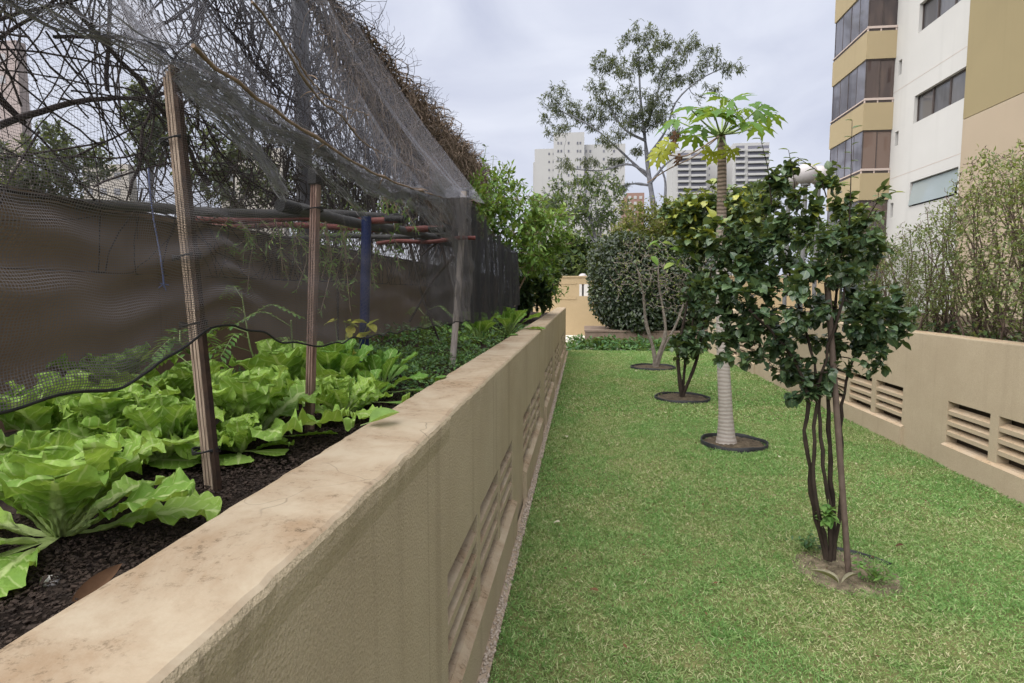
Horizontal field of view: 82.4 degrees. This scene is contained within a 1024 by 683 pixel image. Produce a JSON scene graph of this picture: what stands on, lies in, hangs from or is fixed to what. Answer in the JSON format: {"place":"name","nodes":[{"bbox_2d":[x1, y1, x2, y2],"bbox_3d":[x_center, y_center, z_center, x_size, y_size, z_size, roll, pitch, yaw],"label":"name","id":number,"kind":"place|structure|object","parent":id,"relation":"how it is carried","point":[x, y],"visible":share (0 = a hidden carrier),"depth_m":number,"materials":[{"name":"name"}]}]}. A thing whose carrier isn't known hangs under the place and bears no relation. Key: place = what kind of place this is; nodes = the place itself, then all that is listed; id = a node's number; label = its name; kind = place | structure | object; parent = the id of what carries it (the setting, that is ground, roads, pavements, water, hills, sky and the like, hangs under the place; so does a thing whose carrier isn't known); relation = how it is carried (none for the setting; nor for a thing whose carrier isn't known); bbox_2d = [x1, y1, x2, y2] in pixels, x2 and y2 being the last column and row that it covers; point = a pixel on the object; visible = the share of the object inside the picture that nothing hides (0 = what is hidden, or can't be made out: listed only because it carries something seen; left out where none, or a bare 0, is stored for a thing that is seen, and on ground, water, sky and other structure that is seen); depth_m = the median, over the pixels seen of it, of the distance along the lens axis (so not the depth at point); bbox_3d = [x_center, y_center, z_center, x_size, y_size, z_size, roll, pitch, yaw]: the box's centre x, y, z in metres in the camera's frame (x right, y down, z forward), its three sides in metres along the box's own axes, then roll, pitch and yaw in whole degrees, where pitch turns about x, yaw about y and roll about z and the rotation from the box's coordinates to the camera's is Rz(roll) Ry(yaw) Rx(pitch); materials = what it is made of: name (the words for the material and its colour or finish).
{"place":"outdoors","nodes":[
{"label":"outdoors","id":0,"kind":"place"},
{"bbox_2d":[0,40,32,188],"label":"apartment tower","id":1,"kind":"structure","parent":0,"point":[14,97],"depth_m":141.41,"materials":[{"name":"grey concrete"}]},
{"bbox_2d":[83,164,136,200],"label":"building","id":2,"kind":"structure","parent":0,"point":[121,180],"depth_m":139.83,"materials":[{"name":"grey concrete"}]},
{"bbox_2d":[222,148,289,235],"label":"building","id":3,"kind":"structure","parent":0,"point":[284,229],"depth_m":135.86,"materials":[{"name":"grey concrete"}]},
{"bbox_2d":[0,312,548,648],"bbox_3d":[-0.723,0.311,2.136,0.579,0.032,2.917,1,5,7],"label":"bark mulch","id":4,"kind":"object","parent":0,"point":[32,604],"visible":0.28,"depth_m":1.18,"materials":[{"name":"brown wood"}]},
{"bbox_2d":[0,370,116,463],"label":"lettuce","id":5,"kind":"object","parent":4,"relation":"on","point":[46,415],"visible":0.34,"depth_m":1.70,"materials":[{"name":"green plant"}]},
{"bbox_2d":[71,563,121,604],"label":"dry leaf","id":6,"kind":"object","parent":4,"relation":"on","point":[95,582],"visible":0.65,"depth_m":0.95,"materials":[{"name":"brown plant"}]},
{"bbox_2d":[46,342,159,392],"bbox_3d":[-1.750,0.139,2.502,0.624,0.262,0.576,1,5,7],"label":"lettuce","id":7,"kind":"object","parent":4,"relation":"on","point":[152,373],"visible":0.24,"depth_m":2.45,"materials":[{"name":"green plant"}]},
{"bbox_2d":[0,428,221,596],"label":"lettuce","id":8,"kind":"object","parent":4,"relation":"on","point":[52,483],"visible":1,"depth_m":1.13,"materials":[{"name":"green plant"}]},
{"bbox_2d":[52,382,201,468],"bbox_3d":[-1.126,0.230,1.706,0.480,0.217,0.550,-3,6,-36],"label":"lettuce","id":9,"kind":"object","parent":4,"relation":"on","point":[80,407],"visible":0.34,"depth_m":1.62,"materials":[{"name":"green plant"}]},
{"bbox_2d":[57,390,236,464],"bbox_3d":[-1.021,0.238,1.661,0.487,0.208,0.501,1,5,7],"label":"lettuce","id":10,"kind":"object","parent":4,"relation":"on","point":[149,412],"visible":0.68,"depth_m":1.63,"materials":[{"name":"green plant"}]},
{"bbox_2d":[142,355,229,400],"bbox_3d":[-1.304,0.161,2.404,0.544,0.237,0.493,4,7,42],"label":"lettuce","id":11,"kind":"object","parent":4,"relation":"on","point":[179,375],"visible":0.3,"depth_m":2.31,"materials":[{"name":"green plant"}]},
{"bbox_2d":[140,328,231,373],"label":"tall weed","id":12,"kind":"object","parent":4,"relation":"on","point":[187,350],"visible":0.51,"depth_m":2.13,"materials":[{"name":"green plant"}]},
{"bbox_2d":[159,64,222,495],"bbox_3d":[-0.795,-0.120,1.455,0.167,1.108,0.057,3,6,30],"label":"wooden stake","id":13,"kind":"object","parent":4,"relation":"on","point":[209,448],"visible":0.81,"depth_m":1.44,"materials":[{"name":"wood"}]},
{"bbox_2d":[207,285,299,362],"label":"tall weed","id":14,"kind":"object","parent":4,"relation":"on","point":[229,346],"visible":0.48,"depth_m":2.71,"materials":[{"name":"green plant"}]},
{"bbox_2d":[216,410,294,464],"bbox_3d":[-0.821,0.273,1.735,0.318,0.124,0.248,1,5,7],"label":"lettuce","id":15,"kind":"object","parent":4,"relation":"on","point":[236,428],"visible":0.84,"depth_m":1.72,"materials":[{"name":"green plant"}]},
{"bbox_2d":[169,365,356,459],"bbox_3d":[-0.853,0.199,1.898,0.581,0.244,0.562,4,6,37],"label":"lettuce","id":16,"kind":"object","parent":4,"relation":"on","point":[269,396],"visible":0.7,"depth_m":1.84,"materials":[{"name":"green plant"}]},
{"bbox_2d":[228,338,373,404],"bbox_3d":[-0.966,0.124,2.630,0.586,0.271,0.702,-4,6,-36],"label":"lettuce","id":17,"kind":"object","parent":4,"relation":"on","point":[293,359],"visible":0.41,"depth_m":2.46,"materials":[{"name":"green plant"}]},
{"bbox_2d":[303,168,323,437],"bbox_3d":[-0.702,-0.115,2.081,0.081,0.980,0.072,1,5,7],"label":"wooden stake","id":18,"kind":"object","parent":4,"relation":"on","point":[310,383],"visible":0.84,"depth_m":2.06,"materials":[{"name":"wood"}]},
{"bbox_2d":[325,318,377,370],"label":"bean plant","id":19,"kind":"object","parent":4,"relation":"on","point":[347,335],"visible":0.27,"depth_m":3.06,"materials":[{"name":"green plant"}]},
{"bbox_2d":[299,373,409,418],"bbox_3d":[-0.652,0.208,2.296,0.431,0.160,0.404,3,6,34],"label":"lettuce","id":20,"kind":"object","parent":4,"relation":"on","point":[343,393],"visible":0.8,"depth_m":2.25,"materials":[{"name":"green plant"}]},
{"bbox_2d":[316,338,395,387],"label":"lettuce","id":21,"kind":"object","parent":4,"relation":"on","point":[336,357],"visible":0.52,"depth_m":2.62,"materials":[{"name":"green plant"}]},
{"bbox_2d":[232,334,485,401],"bbox_3d":[-0.855,0.118,3.727,1.272,0.215,2.114,1,5,7],"label":"herb patch","id":22,"kind":"object","parent":4,"relation":"on","point":[427,359],"visible":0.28,"depth_m":3.89,"materials":[{"name":"green plant"}]},
{"bbox_2d":[359,216,370,369],"bbox_3d":[-0.775,-0.202,3.086,0.088,0.903,0.052,1,5,7],"label":"blue post","id":23,"kind":"object","parent":4,"relation":"in","point":[365,234],"visible":0.34,"depth_m":3.05,"materials":[{"name":"blue metal"}]},
{"bbox_2d":[274,198,455,247],"bbox_3d":[-0.709,-0.662,3.461,0.059,0.079,1.947,2,5,18],"label":"trellis pole","id":24,"kind":"object","parent":23,"relation":"attached to","point":[389,227],"visible":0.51,"depth_m":2.96,"materials":[{"name":"grey wood"}]},
{"bbox_2d":[288,232,447,240],"bbox_3d":[-0.998,-0.730,4.052,1.109,0.066,0.038,0,5,2],"label":"trellis pole","id":25,"kind":"object","parent":24,"relation":"attached to","point":[375,236],"visible":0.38,"depth_m":4.04,"materials":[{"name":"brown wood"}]},
{"bbox_2d":[352,369,400,409],"bbox_3d":[-0.647,0.189,2.560,0.307,0.154,0.359,-4,6,-39],"label":"leafy green","id":26,"kind":"object","parent":4,"relation":"on","point":[376,374],"visible":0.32,"depth_m":2.50,"materials":[{"name":"green plant"}]},
{"bbox_2d":[350,348,446,392],"bbox_3d":[-0.633,0.142,2.793,0.560,0.207,0.454,4,6,41],"label":"leafy green","id":27,"kind":"object","parent":4,"relation":"on","point":[385,361],"visible":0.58,"depth_m":2.76,"materials":[{"name":"green plant"}]},
{"bbox_2d":[369,319,528,352],"bbox_3d":[-0.484,-0.141,6.666,1.348,0.265,3.979,1,5,7],"label":"bed cover","id":28,"kind":"object","parent":4,"relation":"on","point":[465,331],"visible":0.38,"depth_m":5.53,"materials":[{"name":"green plant"}]},
{"bbox_2d":[449,191,466,367],"bbox_3d":[-0.361,-0.408,3.906,0.136,1.175,0.047,-2,5,-26],"label":"wooden stake","id":29,"kind":"object","parent":4,"relation":"on","point":[454,339],"visible":0.47,"depth_m":3.90,"materials":[{"name":"grey wood"}]},
{"bbox_2d":[0,0,483,414],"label":"shade net","id":30,"kind":"object","parent":29,"relation":"hanging from","point":[457,212],"visible":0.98,"depth_m":1.35,"materials":[{"name":"grey fabric"}]},
{"bbox_2d":[289,43,368,124],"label":"dry branch","id":31,"kind":"object","parent":30,"relation":"hanging from","point":[306,75],"visible":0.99,"depth_m":2.22,"materials":[{"name":"brown wood"}]},
{"bbox_2d":[191,43,480,205],"bbox_3d":[-0.457,-0.845,2.990,0.118,0.297,3.524,1,5,8],"label":"dry branch","id":32,"kind":"object","parent":30,"relation":"on","point":[203,56],"visible":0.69,"depth_m":1.65,"materials":[{"name":"brown wood"}]},
{"bbox_2d":[251,1,434,184],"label":"dry branch","id":33,"kind":"object","parent":30,"relation":"on","point":[292,59],"visible":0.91,"depth_m":2.14,"materials":[{"name":"brown wood"}]},
{"bbox_2d":[334,189,467,339],"bbox_3d":[-0.775,-0.540,4.092,0.970,1.127,0.023,1,5,7],"label":"dead vine","id":34,"kind":"object","parent":30,"relation":"attached to","point":[423,253],"visible":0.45,"depth_m":4.07,"materials":[{"name":"brown plant"}]},
{"bbox_2d":[376,236,475,245],"bbox_3d":[-0.566,-0.664,3.853,0.651,0.068,0.032,0,5,-2],"label":"trellis pole","id":35,"kind":"object","parent":29,"relation":"attached to","point":[384,242],"visible":0.79,"depth_m":3.84,"materials":[{"name":"red wood"}]},
{"bbox_2d":[448,312,517,341],"bbox_3d":[-0.325,-0.147,5.628,0.657,0.303,0.620,-3,6,-28],"label":"leafy green","id":36,"kind":"object","parent":4,"relation":"on","point":[484,326],"visible":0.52,"depth_m":5.53,"materials":[{"name":"green plant"}]},
{"bbox_2d":[491,306,545,334],"bbox_3d":[0.017,-0.233,6.462,0.705,0.332,0.688,4,6,36],"label":"leafy green","id":37,"kind":"object","parent":4,"relation":"on","point":[508,318],"visible":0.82,"depth_m":6.39,"materials":[{"name":"green plant"}]},
{"bbox_2d":[462,157,580,302],"bbox_3d":[0.104,-1.486,8.797,2.073,2.512,1.603,0,5,-4],"label":"bushy shrub","id":38,"kind":"object","parent":4,"relation":"on","point":[529,251],"visible":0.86,"depth_m":8.70,"materials":[{"name":"green plant"}]},
{"bbox_2d":[515,256,566,318],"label":"round shrub","id":39,"kind":"object","parent":4,"relation":"on","point":[533,292],"visible":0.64,"depth_m":10.19,"materials":[{"name":"green plant"}]},
{"bbox_2d":[0,0,842,291],"label":"sky","id":40,"kind":"structure","parent":0,"point":[491,60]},
{"bbox_2d":[533,132,624,274],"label":"apartment tower","id":41,"kind":"structure","parent":0,"point":[545,171],"depth_m":136.96,"materials":[{"name":"white concrete"}]},
{"bbox_2d":[566,335,673,350],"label":"path","id":42,"kind":"structure","parent":0,"point":[588,347],"depth_m":19.52,"materials":[{"name":"beige concrete"}]},
{"bbox_2d":[517,188,568,247],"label":"tree","id":43,"kind":"object","parent":42,"relation":"on","point":[557,195],"visible":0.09,"depth_m":39.46,"materials":[{"name":"green plant"}]},
{"bbox_2d":[538,228,602,275],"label":"tree","id":44,"kind":"object","parent":42,"relation":"on","point":[575,257],"visible":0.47,"depth_m":35.12,"materials":[{"name":"green plant"}]},
{"bbox_2d":[533,164,636,249],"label":"tree","id":45,"kind":"object","parent":42,"relation":"on","point":[601,221],"visible":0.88,"depth_m":29.05,"materials":[{"name":"green plant"}]},
{"bbox_2d":[537,18,749,218],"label":"gum tree","id":46,"kind":"object","parent":42,"relation":"on","point":[650,109],"visible":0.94,"depth_m":43.81,"materials":[{"name":"green plant"}]},
{"bbox_2d":[584,326,707,343],"bbox_3d":[4.620,-0.166,18.481,4.640,0.500,2.340,1,5,7],"label":"planter box","id":47,"kind":"object","parent":42,"relation":"on","point":[595,331],"visible":0.36,"depth_m":17.49,"materials":[{"name":"beige concrete"}]},
{"bbox_2d":[584,229,715,333],"bbox_3d":[4.533,-1.750,18.372,4.511,3.514,3.152,1,5,7],"label":"clipped bush","id":48,"kind":"object","parent":47,"relation":"in","point":[625,312],"visible":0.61,"depth_m":17.40,"materials":[{"name":"green plant"}]},
{"bbox_2d":[595,189,715,324],"bbox_3d":[5.065,-2.475,19.383,4.842,4.888,1.736,1,5,7],"label":"loose bush","id":49,"kind":"object","parent":42,"relation":"on","point":[660,222],"visible":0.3,"depth_m":19.14,"materials":[{"name":"green plant"}]},
{"bbox_2d":[533,275,839,334],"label":"boundary wall","id":50,"kind":"structure","parent":42,"relation":"on","point":[579,316],"depth_m":21.81,"materials":[{"name":"beige paint"}]},
{"bbox_2d":[621,193,643,231],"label":"brick building","id":51,"kind":"structure","parent":0,"point":[638,197],"depth_m":115.99,"materials":[{"name":"brick"}]},
{"bbox_2d":[666,150,706,274],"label":"apartment tower","id":52,"kind":"structure","parent":0,"point":[691,174],"depth_m":242.74,"materials":[{"name":"white concrete"}]},
{"bbox_2d":[488,348,1023,682],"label":"lawn","id":53,"kind":"structure","parent":0,"point":[797,639],"depth_m":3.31,"materials":[{"name":"green plant"}]},
{"bbox_2d":[477,351,567,682],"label":"gravel strip","id":54,"kind":"object","parent":53,"relation":"on","point":[483,676],"visible":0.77,"depth_m":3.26,"materials":[{"name":"grey gravel"}]},
{"bbox_2d":[630,363,675,370],"bbox_3d":[2.975,0.542,12.361,0.932,0.070,0.932,1,5,7],"label":"tree ring","id":55,"kind":"object","parent":53,"relation":"on","point":[643,366],"visible":0.9,"depth_m":12.28,"materials":[{"name":"soil"}]},
{"bbox_2d":[609,234,712,366],"bbox_3d":[3.112,-0.801,12.097,2.277,2.767,1.212,-2,5,-21],"label":"bare tree","id":56,"kind":"object","parent":55,"relation":"on","point":[658,356],"visible":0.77,"depth_m":12.14,"materials":[{"name":"green plant"}]},
{"bbox_2d":[654,392,710,403],"bbox_3d":[2.553,0.847,8.806,0.813,0.066,0.812,1,5,7],"label":"tree ring","id":57,"kind":"object","parent":53,"relation":"on","point":[688,397],"visible":0.89,"depth_m":8.74,"materials":[{"name":"soil"}]},
{"bbox_2d":[648,178,765,396],"bbox_3d":[2.941,-0.727,8.630,1.378,3.203,1.600,5,7,44],"label":"camellia tree","id":58,"kind":"object","parent":57,"relation":"on","point":[691,209],"visible":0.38,"depth_m":8.48,"materials":[{"name":"green plant"}]},
{"bbox_2d":[700,433,768,453],"bbox_3d":[2.338,1.069,6.169,0.672,0.075,0.673,1,5,7],"label":"tree ring","id":59,"kind":"object","parent":53,"relation":"on","point":[747,443],"visible":0.71,"depth_m":6.08,"materials":[{"name":"soil"}]},
{"bbox_2d":[645,92,786,444],"bbox_3d":[2.093,-0.803,5.994,1.458,3.796,1.790,1,5,7],"label":"papaya tree","id":60,"kind":"object","parent":59,"relation":"on","point":[725,432],"visible":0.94,"depth_m":5.98,"materials":[{"name":"green plant"}]},
{"bbox_2d":[792,545,903,596],"bbox_3d":[1.918,1.324,3.372,0.592,0.057,0.597,1,5,7],"label":"tree ring","id":61,"kind":"object","parent":53,"relation":"on","point":[837,567],"visible":0.62,"depth_m":3.31,"materials":[{"name":"brown soil"}]},
{"bbox_2d":[781,530,819,554],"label":"weed","id":62,"kind":"object","parent":61,"relation":"on","point":[808,543],"visible":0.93,"depth_m":3.59,"materials":[{"name":"green plant"}]},
{"bbox_2d":[689,119,925,561],"bbox_3d":[1.655,0.030,3.300,1.281,2.492,0.629,1,5,7],"label":"camellia tree","id":63,"kind":"object","parent":61,"relation":"on","point":[871,336],"visible":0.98,"depth_m":3.27,"materials":[{"name":"green plant"}]},
{"bbox_2d":[815,499,839,528],"bbox_3d":[1.788,0.979,3.319,0.113,0.152,0.134,-1,5,-9],"label":"leafy trunk sprout","id":64,"kind":"object","parent":63,"relation":"attached to","point":[828,520],"visible":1,"depth_m":3.31,"materials":[{"name":"green plant"}]},
{"bbox_2d":[824,282,851,572],"bbox_3d":[1.829,0.513,3.281,0.211,1.686,0.032,2,5,19],"label":"support rod","id":65,"kind":"object","parent":61,"relation":"on","point":[840,460],"visible":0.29,"depth_m":3.27,"materials":[{"name":"brown wood"}]},
{"bbox_2d":[851,557,900,585],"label":"weed","id":66,"kind":"object","parent":61,"relation":"on","point":[873,571],"visible":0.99,"depth_m":3.19,"materials":[{"name":"green plant"}]},
{"bbox_2d":[707,309,1023,505],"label":"planter wall","id":67,"kind":"structure","parent":53,"relation":"on","point":[953,402],"depth_m":5.38,"materials":[{"name":"beige concrete"}]},
{"bbox_2d":[769,311,1022,339],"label":"hedge soil","id":68,"kind":"structure","parent":0,"point":[965,319],"depth_m":9.87,"materials":[{"name":"brown soil"}]},
{"bbox_2d":[776,312,1022,341],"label":"hedge undergrowth","id":69,"kind":"object","parent":68,"relation":"on","point":[984,332],"visible":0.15,"depth_m":5.79,"materials":[{"name":"green plant"}]},
{"bbox_2d":[867,225,941,326],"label":"hedge shrub","id":70,"kind":"object","parent":68,"relation":"on","point":[889,272],"visible":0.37,"depth_m":7.04,"materials":[{"name":"green plant"}]},
{"bbox_2d":[890,198,992,336],"bbox_3d":[4.442,-0.771,6.172,1.182,1.506,0.838,-3,6,-33],"label":"hedge shrub","id":71,"kind":"object","parent":68,"relation":"on","point":[936,320],"visible":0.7,"depth_m":6.11,"materials":[{"name":"green plant"}]},
{"bbox_2d":[922,163,1022,339],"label":"hedge shrub","id":72,"kind":"object","parent":68,"relation":"on","point":[959,276],"visible":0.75,"depth_m":5.47,"materials":[{"name":"green plant"}]},
{"bbox_2d":[941,138,1023,341],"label":"hedge shrub","id":73,"kind":"object","parent":68,"relation":"on","point":[1005,307],"visible":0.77,"depth_m":4.96,"materials":[{"name":"green plant"}]},
{"bbox_2d":[969,143,1023,337],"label":"hedge shrub","id":74,"kind":"object","parent":68,"relation":"on","point":[1014,203],"visible":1,"depth_m":4.44,"materials":[{"name":"green plant"}]},
{"bbox_2d":[825,0,1023,318],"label":"apartment building","id":75,"kind":"structure","parent":0,"point":[928,95],"depth_m":21.79,"materials":[{"name":"white paint"}]},
{"bbox_2d":[908,168,957,205],"bbox_3d":[15.267,-5.549,21.176,0.260,0.937,2.949,1,5,7],"label":"window","id":76,"kind":"structure","parent":75,"relation":"in","point":[932,188],"depth_m":21.13,"materials":[{"name":"white glass"}]},
{"bbox_2d":[917,69,965,121],"bbox_3d":[15.338,-8.722,20.865,0.050,1.019,3.045,1,5,7],"label":"window","id":77,"kind":"structure","parent":75,"relation":"in","point":[951,90],"depth_m":20.87,"materials":[{"name":"grey glass"}]},
{"bbox_2d":[922,0,960,29],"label":"window","id":78,"kind":"structure","parent":75,"relation":"in","point":[932,9],"depth_m":21.41,"materials":[{"name":"grey glass"}]},
{"label":"ground","id":79,"kind":"structure","parent":0,"visible":0},
{"bbox_2d":[0,117,125,197],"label":"tree","id":80,"kind":"object","parent":79,"relation":"on","point":[56,132],"visible":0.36,"depth_m":19.12,"materials":[{"name":"green plant"}]},
{"bbox_2d":[116,76,198,202],"bbox_3d":[-10.306,-3.781,17.137,2.080,7.834,1.875,3,6,35],"label":"tree","id":81,"kind":"object","parent":79,"relation":"on","point":[129,108],"visible":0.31,"depth_m":16.72,"materials":[{"name":"green plant"}]},
{"bbox_2d":[169,120,281,208],"bbox_3d":[-9.971,-3.984,21.117,4.503,7.568,2.671,1,5,7],"label":"tree","id":82,"kind":"object","parent":79,"relation":"on","point":[204,188],"visible":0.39,"depth_m":20.58,"materials":[{"name":"green plant"}]},
{"bbox_2d":[0,186,497,432],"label":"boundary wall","id":83,"kind":"structure","parent":79,"relation":"on","point":[239,353],"depth_m":2.79,"materials":[{"name":"grey fabric"}]},
{"bbox_2d":[0,0,440,264],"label":"chain link fence","id":84,"kind":"object","parent":83,"relation":"on","point":[305,10],"visible":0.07,"depth_m":4.12,"materials":[{"name":"metal"}]},
{"bbox_2d":[0,0,493,285],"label":"dead vine","id":85,"kind":"object","parent":84,"relation":"attached to","point":[267,74],"visible":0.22,"depth_m":3.40,"materials":[{"name":"brown plant"}]},
{"bbox_2d":[299,0,494,255],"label":"dry creeper","id":86,"kind":"object","parent":84,"relation":"attached to","point":[459,156],"visible":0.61,"depth_m":6.00,"materials":[{"name":"plant"}]},
{"bbox_2d":[426,189,519,329],"bbox_3d":[-0.696,-0.738,5.782,1.222,1.450,3.434,1,5,7],"label":"shade net","id":87,"kind":"object","parent":84,"relation":"hanging from","point":[495,263],"visible":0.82,"depth_m":5.62,"materials":[{"name":"grey fabric"}]},
{"bbox_2d":[75,198,410,222],"bbox_3d":[-1.201,-0.644,2.909,1.566,0.113,0.050,-4,6,-40],"label":"trellis pole","id":88,"kind":"object","parent":83,"relation":"on","point":[349,212],"visible":0.42,"depth_m":2.76,"materials":[{"name":"grey wood"}]},
{"bbox_2d":[329,190,418,296],"bbox_3d":[-0.806,-0.569,3.385,0.521,0.635,0.262,-1,5,-14],"label":"hanging creeper","id":89,"kind":"object","parent":88,"relation":"hanging from","point":[387,213],"visible":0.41,"depth_m":3.40,"materials":[{"name":"green plant"}]},
{"bbox_2d":[196,215,404,223],"bbox_3d":[-1.171,-0.671,3.219,1.158,0.053,0.043,0,5,2],"label":"trellis pole","id":90,"kind":"object","parent":83,"relation":"on","point":[389,218],"visible":0.46,"depth_m":3.21,"materials":[{"name":"red wood"}]},
{"bbox_2d":[216,217,330,293],"bbox_3d":[-1.284,-0.494,3.252,0.663,0.481,0.252,1,5,7],"label":"hanging creeper","id":91,"kind":"object","parent":90,"relation":"hanging from","point":[290,226],"visible":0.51,"depth_m":3.23,"materials":[{"name":"green plant"}]},
{"bbox_2d":[308,221,380,315],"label":"hanging creeper","id":92,"kind":"object","parent":90,"relation":"hanging from","point":[342,241],"visible":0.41,"depth_m":3.29,"materials":[{"name":"green plant"}]},
{"bbox_2d":[212,222,445,232],"bbox_3d":[-1.194,-0.705,3.623,1.574,0.074,0.044,0,5,3],"label":"trellis pole","id":93,"kind":"object","parent":83,"relation":"on","point":[421,229],"visible":0.29,"depth_m":3.60,"materials":[{"name":"red wood"}]},
{"bbox_2d":[0,307,565,682],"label":"planter wall","id":94,"kind":"structure","parent":79,"relation":"on","point":[379,551],"depth_m":1.25,"materials":[{"name":"beige paint"}]},
{"bbox_2d":[360,407,398,425],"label":"fallen leaf","id":95,"kind":"object","parent":94,"relation":"on","point":[376,414],"visible":1,"depth_m":1.82,"materials":[{"name":"green plant"}]},
{"bbox_2d":[279,161,408,251],"bbox_3d":[-6.256,-3.781,22.753,5.800,6.887,2.826,1,5,7],"label":"tree","id":96,"kind":"object","parent":79,"relation":"on","point":[343,206],"visible":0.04,"depth_m":22.44,"materials":[{"name":"green plant"}]},
{"bbox_2d":[566,333,707,350],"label":"ground cover","id":97,"kind":"object","parent":79,"relation":"on","point":[595,343],"visible":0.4,"depth_m":16.38,"materials":[{"name":"green plant"}]},
{"bbox_2d":[706,156,716,268],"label":"apartment tower","id":98,"kind":"structure","parent":79,"relation":"on","point":[711,171],"depth_m":256.14,"materials":[{"name":"white concrete"}]},
{"bbox_2d":[726,142,769,274],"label":"apartment tower","id":99,"kind":"structure","parent":79,"relation":"on","point":[748,165],"depth_m":239.55,"materials":[{"name":"white concrete"}]},
{"bbox_2d":[738,178,785,270],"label":"tree","id":100,"kind":"object","parent":79,"relation":"on","point":[765,194],"visible":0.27,"depth_m":55.99,"materials":[{"name":"green plant"}]},
{"bbox_2d":[794,164,817,310],"bbox_3d":[5.851,-1.477,11.801,0.418,4.145,0.419,1,5,7],"label":"globe lamp","id":101,"kind":"object","parent":79,"relation":"on","point":[805,179],"visible":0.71,"depth_m":11.54,"materials":[{"name":"white glass"}]},
{"bbox_2d":[811,165,826,309],"bbox_3d":[6.343,-1.539,12.242,0.399,4.192,0.399,1,5,7],"label":"globe lamp","id":102,"kind":"object","parent":79,"relation":"on","point":[821,168],"visible":0.28,"depth_m":12.12,"materials":[{"name":"white glass"}]},
{"bbox_2d":[783,211,903,306],"bbox_3d":[12.690,-2.660,22.326,4.731,4.724,3.043,1,5,7],"label":"tree","id":103,"kind":"object","parent":79,"relation":"on","point":[810,251],"visible":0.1,"depth_m":22.16,"materials":[{"name":"green plant"}]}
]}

